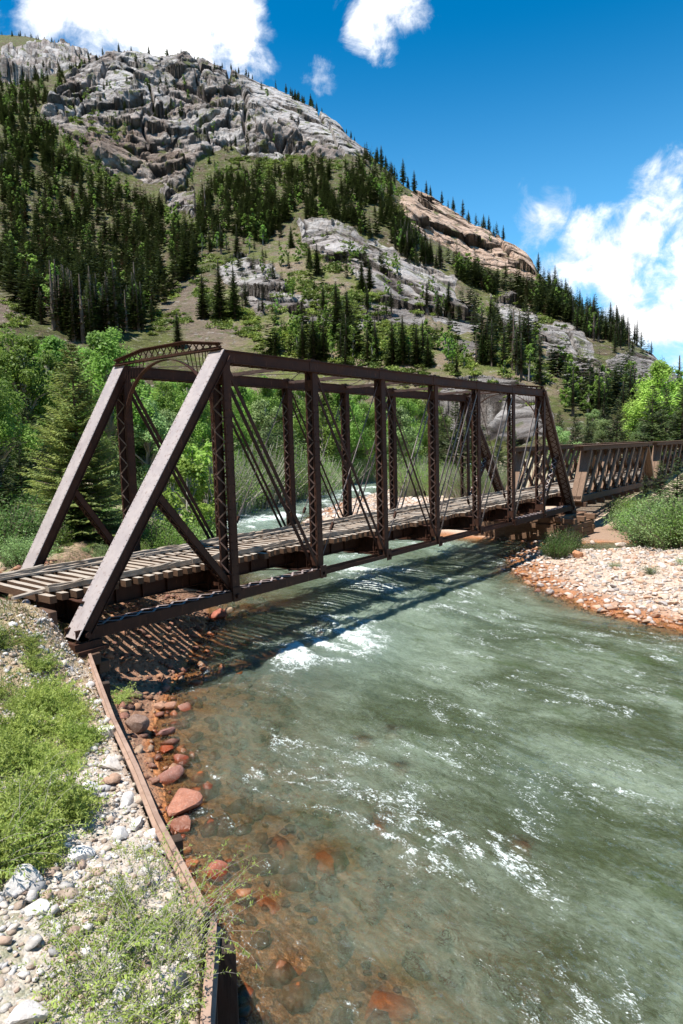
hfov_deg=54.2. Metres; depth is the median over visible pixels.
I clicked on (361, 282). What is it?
conifer tree
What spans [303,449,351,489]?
willow shrub
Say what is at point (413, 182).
conifer tree
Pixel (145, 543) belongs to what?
leafy shrub
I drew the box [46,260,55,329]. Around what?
dead conifer
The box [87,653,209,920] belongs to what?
rusty rail
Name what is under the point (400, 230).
aspen tree
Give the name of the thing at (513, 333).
dead conifer
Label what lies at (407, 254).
conifer tree
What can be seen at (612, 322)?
conifer tree
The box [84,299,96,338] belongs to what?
conifer tree
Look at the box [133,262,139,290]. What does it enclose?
dead conifer
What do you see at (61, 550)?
leafy shrub
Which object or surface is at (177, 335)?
conifer tree
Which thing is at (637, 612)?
stone
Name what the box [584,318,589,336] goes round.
conifer tree
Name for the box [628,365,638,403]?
conifer tree
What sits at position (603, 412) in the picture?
spruce tree
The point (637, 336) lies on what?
conifer tree
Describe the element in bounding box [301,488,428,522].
back cobbles
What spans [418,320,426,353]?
conifer tree
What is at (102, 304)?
conifer tree
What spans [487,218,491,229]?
conifer tree
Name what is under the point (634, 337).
conifer tree
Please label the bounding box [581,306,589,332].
conifer tree
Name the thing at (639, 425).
spruce tree
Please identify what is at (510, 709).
river water
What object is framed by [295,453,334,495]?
willow shrub
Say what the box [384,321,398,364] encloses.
conifer tree
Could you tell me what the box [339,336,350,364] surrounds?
conifer tree
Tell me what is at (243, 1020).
stone
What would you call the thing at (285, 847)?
boulder
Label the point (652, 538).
leafy shrub
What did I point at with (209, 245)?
conifer tree
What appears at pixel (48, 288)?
aspen tree
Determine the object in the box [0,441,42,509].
conifer tree
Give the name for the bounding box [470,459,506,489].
willow shrub
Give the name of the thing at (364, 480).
willow shrub
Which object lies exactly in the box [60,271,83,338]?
conifer tree
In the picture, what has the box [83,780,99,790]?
boulder
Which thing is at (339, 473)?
willow shrub
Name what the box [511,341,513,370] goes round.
dead conifer
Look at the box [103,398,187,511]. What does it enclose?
leafy tree
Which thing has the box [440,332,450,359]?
aspen tree
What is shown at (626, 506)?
leafy shrub
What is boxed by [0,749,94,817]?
willow shrub
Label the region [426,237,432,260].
conifer tree
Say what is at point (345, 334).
conifer tree
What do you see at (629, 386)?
conifer tree
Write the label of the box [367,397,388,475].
leafy tree
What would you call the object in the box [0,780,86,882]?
willow shrub
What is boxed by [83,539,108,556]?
leafy shrub
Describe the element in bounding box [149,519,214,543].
leafy shrub
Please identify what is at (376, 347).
conifer tree
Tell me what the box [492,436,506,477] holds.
spruce tree
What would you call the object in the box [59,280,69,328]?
conifer tree
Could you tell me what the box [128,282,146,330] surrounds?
conifer tree
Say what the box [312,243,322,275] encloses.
conifer tree
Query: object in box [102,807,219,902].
willow shrub
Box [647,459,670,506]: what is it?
spruce tree
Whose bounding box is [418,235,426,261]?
conifer tree
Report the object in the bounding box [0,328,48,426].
leafy tree
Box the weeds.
[21,743,205,1023]
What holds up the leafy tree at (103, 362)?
on the ground at (352, 875)
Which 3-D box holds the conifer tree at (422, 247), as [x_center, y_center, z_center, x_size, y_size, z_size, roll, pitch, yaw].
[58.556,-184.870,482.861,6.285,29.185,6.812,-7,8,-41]
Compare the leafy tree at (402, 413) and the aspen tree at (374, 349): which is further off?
the aspen tree at (374, 349)
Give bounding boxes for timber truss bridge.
[506,442,654,506]
[599,440,682,484]
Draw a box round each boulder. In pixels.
[2,863,39,897]
[5,999,49,1023]
[24,898,49,915]
[68,845,94,862]
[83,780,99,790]
[97,725,115,736]
[98,757,122,770]
[101,773,120,784]
[112,826,128,841]
[120,791,134,805]
[125,714,149,733]
[129,817,142,830]
[149,964,186,998]
[153,702,164,709]
[157,765,183,785]
[158,727,175,734]
[159,745,173,753]
[164,701,176,709]
[167,788,202,817]
[167,815,190,833]
[173,754,188,761]
[178,702,191,711]
[205,860,228,881]
[209,608,226,619]
[225,607,232,613]
[254,895,279,913]
[275,840,293,859]
[291,964,304,975]
[314,850,334,875]
[364,990,416,1021]
[372,823,384,830]
[514,839,530,845]
[572,550,582,558]
[615,542,625,546]
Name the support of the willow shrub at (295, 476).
on the ground at (352, 875)
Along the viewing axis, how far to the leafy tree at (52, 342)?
63.88 m
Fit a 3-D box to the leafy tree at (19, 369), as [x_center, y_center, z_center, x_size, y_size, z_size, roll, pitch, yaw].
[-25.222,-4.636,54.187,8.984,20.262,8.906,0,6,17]
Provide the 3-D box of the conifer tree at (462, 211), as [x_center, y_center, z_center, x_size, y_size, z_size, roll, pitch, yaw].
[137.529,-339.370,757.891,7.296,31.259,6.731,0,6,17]
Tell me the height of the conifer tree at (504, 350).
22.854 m
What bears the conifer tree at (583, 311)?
on the mountainside
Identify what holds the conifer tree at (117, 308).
on the mountainside
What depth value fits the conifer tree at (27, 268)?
257.33 m
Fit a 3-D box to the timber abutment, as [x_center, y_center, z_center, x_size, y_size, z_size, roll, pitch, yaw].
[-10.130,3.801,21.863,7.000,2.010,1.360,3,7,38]
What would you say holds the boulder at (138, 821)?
on the ground at (352, 875)
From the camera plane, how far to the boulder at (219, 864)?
12.44 m
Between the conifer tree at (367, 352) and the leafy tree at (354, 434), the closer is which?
the leafy tree at (354, 434)
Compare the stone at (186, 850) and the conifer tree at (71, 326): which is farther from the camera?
the conifer tree at (71, 326)
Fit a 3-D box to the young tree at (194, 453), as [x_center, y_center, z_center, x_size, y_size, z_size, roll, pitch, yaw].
[-10.043,0.996,44.677,5.227,12.790,4.551,1,6,24]
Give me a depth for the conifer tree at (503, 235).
705.61 m
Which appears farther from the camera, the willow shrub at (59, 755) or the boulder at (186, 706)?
the boulder at (186, 706)
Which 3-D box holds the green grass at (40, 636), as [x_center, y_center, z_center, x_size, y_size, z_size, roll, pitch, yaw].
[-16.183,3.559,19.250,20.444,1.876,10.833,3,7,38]
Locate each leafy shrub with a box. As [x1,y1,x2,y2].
[0,483,50,516]
[0,486,79,555]
[0,498,70,545]
[0,529,62,567]
[6,481,55,516]
[41,523,79,545]
[51,546,66,552]
[58,622,68,633]
[79,545,90,552]
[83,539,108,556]
[91,537,155,552]
[99,501,121,512]
[99,503,160,525]
[102,528,160,549]
[108,512,183,537]
[110,680,140,701]
[111,689,131,704]
[140,520,206,549]
[143,511,213,547]
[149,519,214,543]
[160,519,215,540]
[536,534,576,558]
[538,527,595,553]
[598,496,636,516]
[602,503,659,530]
[603,500,681,546]
[604,493,668,515]
[607,562,620,567]
[608,505,658,541]
[619,501,682,549]
[623,489,682,520]
[627,498,682,547]
[628,490,682,543]
[637,564,666,574]
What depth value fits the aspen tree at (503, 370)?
205.40 m
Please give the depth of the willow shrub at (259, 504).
85.90 m
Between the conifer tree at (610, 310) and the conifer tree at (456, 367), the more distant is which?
the conifer tree at (610, 310)
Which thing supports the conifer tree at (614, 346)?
on the mountainside
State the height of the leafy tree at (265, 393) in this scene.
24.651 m
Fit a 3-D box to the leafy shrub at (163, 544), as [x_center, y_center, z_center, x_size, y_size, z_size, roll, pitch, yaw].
[-9.500,2.138,34.858,5.309,3.538,5.881,-4,6,-24]
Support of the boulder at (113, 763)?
on the ground at (352, 875)
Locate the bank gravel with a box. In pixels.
[0,605,203,1023]
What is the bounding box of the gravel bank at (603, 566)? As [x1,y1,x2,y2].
[495,537,682,633]
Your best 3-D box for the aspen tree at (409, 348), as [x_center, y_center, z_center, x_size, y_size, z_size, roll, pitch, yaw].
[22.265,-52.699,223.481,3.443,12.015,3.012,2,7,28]
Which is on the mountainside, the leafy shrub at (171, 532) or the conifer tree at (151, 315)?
the conifer tree at (151, 315)
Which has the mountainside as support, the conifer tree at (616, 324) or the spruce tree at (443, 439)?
the conifer tree at (616, 324)
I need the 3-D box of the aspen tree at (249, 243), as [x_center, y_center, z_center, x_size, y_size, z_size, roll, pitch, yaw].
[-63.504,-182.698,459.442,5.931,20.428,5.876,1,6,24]
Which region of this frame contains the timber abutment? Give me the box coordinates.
[0,597,109,673]
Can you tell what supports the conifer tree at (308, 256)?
on the mountainside
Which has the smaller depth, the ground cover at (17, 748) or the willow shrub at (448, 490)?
the ground cover at (17, 748)
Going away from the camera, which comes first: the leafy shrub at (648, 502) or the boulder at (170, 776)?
the boulder at (170, 776)
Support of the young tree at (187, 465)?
on the ground at (352, 875)
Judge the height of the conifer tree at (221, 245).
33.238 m
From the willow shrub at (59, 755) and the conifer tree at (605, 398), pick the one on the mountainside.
the conifer tree at (605, 398)
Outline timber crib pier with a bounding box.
[473,511,596,540]
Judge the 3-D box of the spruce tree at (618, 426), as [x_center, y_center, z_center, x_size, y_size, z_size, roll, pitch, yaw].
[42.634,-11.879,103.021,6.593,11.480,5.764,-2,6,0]
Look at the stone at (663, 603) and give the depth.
30.79 m
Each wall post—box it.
[102,681,110,704]
[171,833,183,859]
[217,936,238,1023]
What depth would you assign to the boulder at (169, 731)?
18.54 m
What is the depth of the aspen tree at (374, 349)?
226.36 m
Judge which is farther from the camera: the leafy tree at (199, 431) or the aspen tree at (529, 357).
the aspen tree at (529, 357)
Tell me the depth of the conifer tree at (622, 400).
157.52 m
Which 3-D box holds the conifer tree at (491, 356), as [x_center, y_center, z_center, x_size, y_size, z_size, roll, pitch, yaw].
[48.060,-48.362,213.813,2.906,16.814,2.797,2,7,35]
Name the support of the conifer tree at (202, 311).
on the mountainside
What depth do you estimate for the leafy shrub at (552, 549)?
43.37 m
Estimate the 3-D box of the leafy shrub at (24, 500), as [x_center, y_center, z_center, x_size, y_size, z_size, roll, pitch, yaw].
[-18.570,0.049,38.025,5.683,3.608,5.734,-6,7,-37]
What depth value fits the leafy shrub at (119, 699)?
19.78 m
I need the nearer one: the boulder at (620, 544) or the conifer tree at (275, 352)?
the boulder at (620, 544)
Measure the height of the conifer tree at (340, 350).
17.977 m
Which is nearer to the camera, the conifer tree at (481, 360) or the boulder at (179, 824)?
the boulder at (179, 824)
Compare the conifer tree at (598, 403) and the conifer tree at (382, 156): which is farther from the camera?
the conifer tree at (382, 156)
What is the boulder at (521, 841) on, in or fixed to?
in the river water
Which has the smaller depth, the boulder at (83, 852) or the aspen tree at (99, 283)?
the boulder at (83, 852)
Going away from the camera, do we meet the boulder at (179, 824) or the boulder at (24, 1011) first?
the boulder at (24, 1011)
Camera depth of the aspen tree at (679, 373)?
156.26 m
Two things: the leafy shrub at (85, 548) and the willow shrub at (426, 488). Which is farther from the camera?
the willow shrub at (426, 488)
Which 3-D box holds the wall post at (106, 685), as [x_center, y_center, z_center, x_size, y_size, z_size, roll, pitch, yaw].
[-6.182,5.523,17.673,0.200,2.100,0.200,-4,6,-26]
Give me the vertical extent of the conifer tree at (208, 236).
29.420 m
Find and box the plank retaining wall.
[98,693,217,1023]
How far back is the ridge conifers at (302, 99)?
769.55 m
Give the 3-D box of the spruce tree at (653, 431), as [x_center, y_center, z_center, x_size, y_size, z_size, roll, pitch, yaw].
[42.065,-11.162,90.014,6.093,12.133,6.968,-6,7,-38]
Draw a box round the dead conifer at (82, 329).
[75,274,86,342]
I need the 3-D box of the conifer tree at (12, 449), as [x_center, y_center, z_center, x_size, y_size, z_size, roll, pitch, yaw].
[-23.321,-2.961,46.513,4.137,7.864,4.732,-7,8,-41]
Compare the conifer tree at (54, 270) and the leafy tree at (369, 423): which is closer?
the leafy tree at (369, 423)
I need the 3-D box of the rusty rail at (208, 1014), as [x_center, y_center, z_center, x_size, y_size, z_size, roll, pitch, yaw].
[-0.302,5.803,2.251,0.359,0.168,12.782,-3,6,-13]
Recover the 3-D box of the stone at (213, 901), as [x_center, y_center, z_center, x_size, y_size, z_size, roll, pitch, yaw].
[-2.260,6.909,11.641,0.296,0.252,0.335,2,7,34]
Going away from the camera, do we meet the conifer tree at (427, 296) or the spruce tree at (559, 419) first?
the spruce tree at (559, 419)
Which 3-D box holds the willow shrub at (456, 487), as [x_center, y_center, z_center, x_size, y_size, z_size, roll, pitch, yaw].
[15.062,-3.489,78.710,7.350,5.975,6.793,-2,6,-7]
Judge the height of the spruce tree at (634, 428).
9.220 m
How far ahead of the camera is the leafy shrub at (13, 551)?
26.94 m
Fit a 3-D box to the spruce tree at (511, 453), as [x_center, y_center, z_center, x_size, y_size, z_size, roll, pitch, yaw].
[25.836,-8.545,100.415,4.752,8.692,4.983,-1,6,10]
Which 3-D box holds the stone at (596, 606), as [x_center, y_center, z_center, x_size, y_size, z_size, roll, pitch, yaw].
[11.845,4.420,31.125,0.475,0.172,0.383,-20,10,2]
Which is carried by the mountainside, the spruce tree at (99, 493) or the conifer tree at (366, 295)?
the conifer tree at (366, 295)
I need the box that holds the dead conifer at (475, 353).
[474,342,477,362]
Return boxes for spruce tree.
[14,341,152,547]
[439,401,471,474]
[439,414,458,470]
[458,428,476,473]
[470,425,497,470]
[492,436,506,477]
[502,428,525,478]
[547,411,569,461]
[565,414,585,471]
[582,419,595,455]
[589,402,609,442]
[603,399,632,462]
[627,417,637,440]
[632,385,668,466]
[636,475,652,501]
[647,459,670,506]
[649,387,680,465]
[655,457,682,508]
[661,382,682,467]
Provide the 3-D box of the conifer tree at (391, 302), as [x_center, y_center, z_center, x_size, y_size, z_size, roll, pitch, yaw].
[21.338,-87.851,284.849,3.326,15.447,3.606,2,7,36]
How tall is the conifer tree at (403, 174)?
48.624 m
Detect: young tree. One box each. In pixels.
[144,456,214,530]
[166,438,226,535]
[183,464,215,528]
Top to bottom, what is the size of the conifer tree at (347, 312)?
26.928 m
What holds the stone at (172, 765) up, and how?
on the ground at (352, 875)
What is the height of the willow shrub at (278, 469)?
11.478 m
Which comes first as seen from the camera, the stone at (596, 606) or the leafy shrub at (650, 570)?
the stone at (596, 606)
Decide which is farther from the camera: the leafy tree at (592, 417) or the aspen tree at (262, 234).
the aspen tree at (262, 234)
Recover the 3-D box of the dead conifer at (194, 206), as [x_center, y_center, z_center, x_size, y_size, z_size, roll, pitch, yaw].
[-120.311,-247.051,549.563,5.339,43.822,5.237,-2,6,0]
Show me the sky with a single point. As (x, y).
(559, 123)
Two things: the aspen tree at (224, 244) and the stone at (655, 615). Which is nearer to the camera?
the stone at (655, 615)
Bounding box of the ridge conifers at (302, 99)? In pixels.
[2,30,651,352]
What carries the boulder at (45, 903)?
on the ground at (352, 875)
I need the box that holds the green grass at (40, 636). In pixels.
[0,596,65,717]
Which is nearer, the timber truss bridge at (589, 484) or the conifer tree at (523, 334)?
the timber truss bridge at (589, 484)
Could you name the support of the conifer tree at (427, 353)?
on the mountainside
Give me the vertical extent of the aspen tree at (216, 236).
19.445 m
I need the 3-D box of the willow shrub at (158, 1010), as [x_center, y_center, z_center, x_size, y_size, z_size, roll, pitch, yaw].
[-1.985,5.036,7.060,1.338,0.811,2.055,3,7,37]
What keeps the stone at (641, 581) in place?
on the ground at (352, 875)
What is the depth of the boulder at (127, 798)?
11.53 m
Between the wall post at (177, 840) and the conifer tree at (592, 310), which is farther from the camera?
the conifer tree at (592, 310)
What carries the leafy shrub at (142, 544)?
on the ground at (352, 875)
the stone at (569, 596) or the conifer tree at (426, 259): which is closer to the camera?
the stone at (569, 596)
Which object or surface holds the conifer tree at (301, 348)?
on the mountainside
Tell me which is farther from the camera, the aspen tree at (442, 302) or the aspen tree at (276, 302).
the aspen tree at (442, 302)
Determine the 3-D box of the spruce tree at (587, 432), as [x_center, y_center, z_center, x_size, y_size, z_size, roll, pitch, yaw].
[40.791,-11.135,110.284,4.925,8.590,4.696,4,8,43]
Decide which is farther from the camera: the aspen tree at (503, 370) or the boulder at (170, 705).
the aspen tree at (503, 370)
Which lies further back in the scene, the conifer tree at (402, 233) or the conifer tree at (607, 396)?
the conifer tree at (402, 233)
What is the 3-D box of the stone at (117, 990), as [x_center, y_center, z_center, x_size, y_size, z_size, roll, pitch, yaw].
[-2.454,5.324,7.389,0.229,0.172,0.292,-1,6,11]
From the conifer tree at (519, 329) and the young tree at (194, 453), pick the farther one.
the conifer tree at (519, 329)
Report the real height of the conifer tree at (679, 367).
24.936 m
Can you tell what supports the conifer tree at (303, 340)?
on the mountainside
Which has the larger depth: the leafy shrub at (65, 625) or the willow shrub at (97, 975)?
the leafy shrub at (65, 625)
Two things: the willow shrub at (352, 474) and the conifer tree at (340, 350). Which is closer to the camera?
the willow shrub at (352, 474)
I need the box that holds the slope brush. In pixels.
[0,85,585,405]
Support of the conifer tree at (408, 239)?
on the mountainside
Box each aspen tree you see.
[40,263,62,310]
[97,282,104,305]
[197,234,205,250]
[213,232,218,251]
[223,233,228,245]
[245,232,253,253]
[259,224,266,244]
[273,299,279,313]
[292,335,299,353]
[315,332,320,353]
[328,336,337,357]
[348,328,358,356]
[368,343,375,360]
[369,337,378,356]
[396,229,404,245]
[405,336,413,360]
[440,293,446,315]
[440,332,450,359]
[444,339,452,362]
[447,338,456,362]
[459,345,468,366]
[500,360,506,372]
[523,343,534,380]
[531,360,540,383]
[579,385,595,412]
[586,321,591,337]
[588,312,597,333]
[593,375,607,402]
[669,369,682,397]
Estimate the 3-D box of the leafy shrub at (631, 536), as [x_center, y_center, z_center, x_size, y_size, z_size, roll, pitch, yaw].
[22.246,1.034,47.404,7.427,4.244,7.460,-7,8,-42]
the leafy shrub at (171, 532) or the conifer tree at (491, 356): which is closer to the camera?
the leafy shrub at (171, 532)
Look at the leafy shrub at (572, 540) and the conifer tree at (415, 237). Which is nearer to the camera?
the leafy shrub at (572, 540)
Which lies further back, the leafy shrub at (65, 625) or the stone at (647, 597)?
the stone at (647, 597)
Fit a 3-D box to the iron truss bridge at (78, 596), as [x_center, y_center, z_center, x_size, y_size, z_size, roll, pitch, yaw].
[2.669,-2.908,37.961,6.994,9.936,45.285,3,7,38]
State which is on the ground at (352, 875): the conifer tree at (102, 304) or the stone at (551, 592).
the stone at (551, 592)
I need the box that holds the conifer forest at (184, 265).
[0,45,672,409]
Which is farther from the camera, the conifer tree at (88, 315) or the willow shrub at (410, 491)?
the conifer tree at (88, 315)
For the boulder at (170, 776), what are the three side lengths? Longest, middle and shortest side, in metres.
0.787 x 0.496 x 0.360 m
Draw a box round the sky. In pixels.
[0,0,682,376]
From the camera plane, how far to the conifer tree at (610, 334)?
397.08 m
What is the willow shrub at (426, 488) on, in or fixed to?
on the ground at (352, 875)
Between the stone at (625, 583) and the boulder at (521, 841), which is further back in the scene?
the stone at (625, 583)
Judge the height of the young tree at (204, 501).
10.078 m
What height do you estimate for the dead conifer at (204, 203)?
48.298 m
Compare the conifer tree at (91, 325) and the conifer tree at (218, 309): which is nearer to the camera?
the conifer tree at (91, 325)
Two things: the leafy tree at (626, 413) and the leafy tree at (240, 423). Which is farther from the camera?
the leafy tree at (626, 413)
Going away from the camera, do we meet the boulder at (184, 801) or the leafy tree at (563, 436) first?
the boulder at (184, 801)
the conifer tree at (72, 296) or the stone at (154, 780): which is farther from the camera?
the conifer tree at (72, 296)
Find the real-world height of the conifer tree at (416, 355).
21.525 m
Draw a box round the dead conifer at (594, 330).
[592,319,595,340]
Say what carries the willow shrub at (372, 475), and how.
on the ground at (352, 875)
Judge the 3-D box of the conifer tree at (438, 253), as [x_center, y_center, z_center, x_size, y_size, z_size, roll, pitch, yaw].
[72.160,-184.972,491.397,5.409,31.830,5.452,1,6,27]
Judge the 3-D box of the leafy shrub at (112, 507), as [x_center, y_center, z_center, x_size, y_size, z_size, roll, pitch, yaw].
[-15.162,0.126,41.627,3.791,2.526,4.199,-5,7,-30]
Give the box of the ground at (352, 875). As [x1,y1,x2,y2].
[0,449,682,1023]
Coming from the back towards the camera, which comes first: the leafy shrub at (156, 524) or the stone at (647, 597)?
the leafy shrub at (156, 524)
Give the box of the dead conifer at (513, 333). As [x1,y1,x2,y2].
[509,310,515,359]
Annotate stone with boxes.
[109,979,133,1004]
[142,994,167,1009]
[151,777,159,784]
[166,763,177,769]
[168,721,182,728]
[183,846,191,854]
[185,859,199,869]
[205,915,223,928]
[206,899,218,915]
[239,1015,251,1023]
[544,590,553,596]
[566,593,572,598]
[591,605,600,608]
[607,606,618,610]
[620,581,630,584]
[627,615,636,618]
[634,609,640,615]
[636,579,646,583]
[641,619,651,622]
[643,595,652,598]
[650,613,660,617]
[658,601,666,605]
[661,594,668,598]
[667,601,678,604]
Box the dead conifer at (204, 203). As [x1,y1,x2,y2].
[203,185,206,217]
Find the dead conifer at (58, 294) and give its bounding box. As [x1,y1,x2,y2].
[58,275,61,327]
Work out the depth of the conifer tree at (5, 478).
37.33 m
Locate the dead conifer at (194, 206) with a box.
[192,188,195,215]
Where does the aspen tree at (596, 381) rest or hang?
on the mountainside
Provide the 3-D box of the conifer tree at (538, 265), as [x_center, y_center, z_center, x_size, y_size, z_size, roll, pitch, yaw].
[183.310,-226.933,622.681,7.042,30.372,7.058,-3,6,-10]
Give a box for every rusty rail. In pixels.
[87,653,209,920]
[200,917,220,1023]
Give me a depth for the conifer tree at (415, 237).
502.97 m
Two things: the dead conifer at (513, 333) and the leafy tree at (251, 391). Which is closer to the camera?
the leafy tree at (251, 391)
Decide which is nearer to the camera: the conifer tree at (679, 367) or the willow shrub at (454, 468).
the willow shrub at (454, 468)
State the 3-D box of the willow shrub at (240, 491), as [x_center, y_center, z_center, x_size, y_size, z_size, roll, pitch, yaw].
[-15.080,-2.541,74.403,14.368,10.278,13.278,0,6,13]
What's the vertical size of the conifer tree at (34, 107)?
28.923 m
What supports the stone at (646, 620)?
on the ground at (352, 875)
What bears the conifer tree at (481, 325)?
on the mountainside
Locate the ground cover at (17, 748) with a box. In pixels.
[0,619,116,888]
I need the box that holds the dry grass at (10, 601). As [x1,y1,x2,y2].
[0,599,99,749]
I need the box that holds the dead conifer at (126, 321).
[123,290,128,331]
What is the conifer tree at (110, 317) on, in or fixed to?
on the mountainside
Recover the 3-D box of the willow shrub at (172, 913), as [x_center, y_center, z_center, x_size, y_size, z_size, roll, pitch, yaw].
[-2.072,4.994,8.388,1.730,0.657,1.354,1,6,27]
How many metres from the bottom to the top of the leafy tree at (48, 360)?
19.157 m
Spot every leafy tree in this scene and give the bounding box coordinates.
[0,326,79,497]
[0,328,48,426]
[0,375,43,495]
[27,348,89,484]
[30,335,87,453]
[61,327,157,502]
[65,345,93,487]
[71,332,150,483]
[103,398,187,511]
[115,380,162,486]
[135,409,202,508]
[151,381,201,456]
[165,382,200,440]
[174,382,223,464]
[200,385,256,461]
[231,386,261,444]
[234,399,306,462]
[235,387,271,441]
[245,375,282,456]
[268,389,306,459]
[292,391,328,459]
[299,392,341,470]
[327,393,367,459]
[327,393,374,475]
[350,395,387,474]
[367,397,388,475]
[372,405,425,483]
[386,398,423,467]
[406,399,427,466]
[423,406,454,463]
[546,426,581,473]
[576,409,602,442]
[587,418,621,443]
[619,387,664,441]
[621,359,682,457]
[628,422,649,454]
[664,377,682,427]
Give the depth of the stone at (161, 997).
7.22 m
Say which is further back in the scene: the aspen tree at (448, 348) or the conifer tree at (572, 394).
the aspen tree at (448, 348)
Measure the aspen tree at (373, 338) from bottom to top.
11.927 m
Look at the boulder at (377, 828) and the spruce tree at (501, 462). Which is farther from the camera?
the spruce tree at (501, 462)
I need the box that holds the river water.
[150,479,682,1023]
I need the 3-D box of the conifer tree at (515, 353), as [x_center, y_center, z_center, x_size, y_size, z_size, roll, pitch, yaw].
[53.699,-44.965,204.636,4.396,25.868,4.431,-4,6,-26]
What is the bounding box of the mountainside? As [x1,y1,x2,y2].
[0,35,677,467]
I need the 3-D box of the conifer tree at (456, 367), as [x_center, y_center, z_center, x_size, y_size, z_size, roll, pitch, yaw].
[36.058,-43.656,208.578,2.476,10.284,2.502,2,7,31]
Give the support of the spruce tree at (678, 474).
on the ground at (352, 875)
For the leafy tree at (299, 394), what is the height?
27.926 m
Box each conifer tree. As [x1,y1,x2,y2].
[0,439,26,510]
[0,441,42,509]
[2,422,21,491]
[6,398,59,496]
[19,262,31,306]
[33,103,38,115]
[34,288,46,323]
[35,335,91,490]
[48,259,60,306]
[50,276,63,330]
[54,265,79,332]
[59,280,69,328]
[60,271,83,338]
[63,277,78,335]
[66,298,79,341]
[67,311,76,340]
[82,266,101,326]
[84,274,100,332]
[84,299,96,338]
[84,309,96,339]
[87,291,103,333]
[92,286,105,333]
[93,273,100,308]
[97,288,113,334]
[98,272,120,331]
[107,260,129,333]
[110,270,128,326]
[117,284,130,329]
[124,272,143,329]
[125,285,130,323]
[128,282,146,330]
[135,282,149,329]
[139,283,148,319]
[147,298,155,322]
[172,311,185,347]
[195,274,210,318]
[206,225,212,251]
[207,235,212,251]
[208,260,229,319]
[217,228,223,254]
[225,266,245,318]
[232,227,241,257]
[241,281,249,305]
[259,294,265,310]
[272,341,277,355]
[287,226,294,248]
[296,323,306,358]
[297,323,308,358]
[305,245,313,267]
[305,315,322,360]
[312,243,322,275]
[317,325,331,359]
[319,284,325,309]
[328,281,344,333]
[337,329,343,357]
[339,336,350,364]
[341,291,353,331]
[341,314,350,353]
[356,261,367,290]
[361,328,370,361]
[363,285,368,307]
[364,261,374,289]
[364,289,371,314]
[370,330,380,357]
[371,318,378,346]
[371,323,381,360]
[378,146,384,162]
[384,300,388,318]
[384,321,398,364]
[388,177,393,196]
[388,290,394,316]
[394,315,410,364]
[398,226,405,254]
[399,160,407,185]
[403,235,410,261]
[404,226,412,252]
[408,327,422,365]
[410,172,417,188]
[410,231,415,252]
[414,225,419,248]
[414,226,418,244]
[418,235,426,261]
[418,241,424,259]
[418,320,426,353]
[422,241,429,264]
[422,334,434,366]
[423,282,431,315]
[424,181,428,193]
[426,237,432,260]
[427,238,434,263]
[433,291,442,317]
[437,241,440,265]
[437,245,444,268]
[443,283,452,317]
[453,356,459,375]
[460,200,464,217]
[471,305,488,354]
[476,330,488,363]
[483,318,490,362]
[483,319,500,363]
[486,298,498,332]
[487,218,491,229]
[487,335,495,366]
[497,324,511,365]
[500,226,505,240]
[510,323,523,374]
[512,311,526,372]
[515,333,526,381]
[522,319,527,356]
[523,309,536,356]
[531,336,549,384]
[532,338,537,360]
[535,252,541,271]
[566,370,578,416]
[572,312,579,330]
[578,297,585,326]
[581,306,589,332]
[582,372,595,412]
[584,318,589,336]
[589,302,597,335]
[592,369,605,412]
[595,311,601,341]
[599,385,611,417]
[602,316,609,339]
[602,377,613,411]
[607,323,612,341]
[608,302,612,322]
[610,312,615,332]
[611,312,622,342]
[611,334,618,352]
[615,324,620,345]
[616,381,629,415]
[617,315,627,342]
[624,316,632,343]
[625,366,637,408]
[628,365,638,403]
[630,340,636,355]
[631,324,636,343]
[633,321,639,344]
[674,355,682,392]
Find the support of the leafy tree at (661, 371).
on the ground at (352, 875)
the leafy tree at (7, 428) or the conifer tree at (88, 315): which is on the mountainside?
the conifer tree at (88, 315)
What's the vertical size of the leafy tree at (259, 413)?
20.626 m
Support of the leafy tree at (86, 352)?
on the ground at (352, 875)
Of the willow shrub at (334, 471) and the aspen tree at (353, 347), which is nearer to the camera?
the willow shrub at (334, 471)
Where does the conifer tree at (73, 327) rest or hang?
on the mountainside
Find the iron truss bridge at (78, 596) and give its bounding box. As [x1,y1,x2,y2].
[0,341,577,656]
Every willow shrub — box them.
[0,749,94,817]
[0,772,90,862]
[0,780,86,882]
[11,872,165,1023]
[53,853,205,1006]
[62,903,239,1023]
[80,846,186,922]
[100,857,245,953]
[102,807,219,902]
[152,839,280,977]
[179,440,279,515]
[179,445,268,519]
[198,446,279,513]
[200,435,304,508]
[233,434,325,503]
[235,448,281,508]
[236,440,303,503]
[260,445,307,500]
[271,437,339,499]
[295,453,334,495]
[300,454,341,494]
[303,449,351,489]
[323,459,360,487]
[333,453,371,483]
[338,458,375,482]
[351,454,375,480]
[375,455,427,497]
[388,453,445,489]
[413,465,445,496]
[422,459,459,488]
[439,460,471,497]
[443,460,489,497]
[464,467,505,493]
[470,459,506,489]
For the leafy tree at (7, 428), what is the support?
on the ground at (352, 875)
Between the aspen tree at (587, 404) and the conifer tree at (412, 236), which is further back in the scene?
the conifer tree at (412, 236)
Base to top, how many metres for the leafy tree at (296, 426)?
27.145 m
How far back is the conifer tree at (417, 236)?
505.05 m

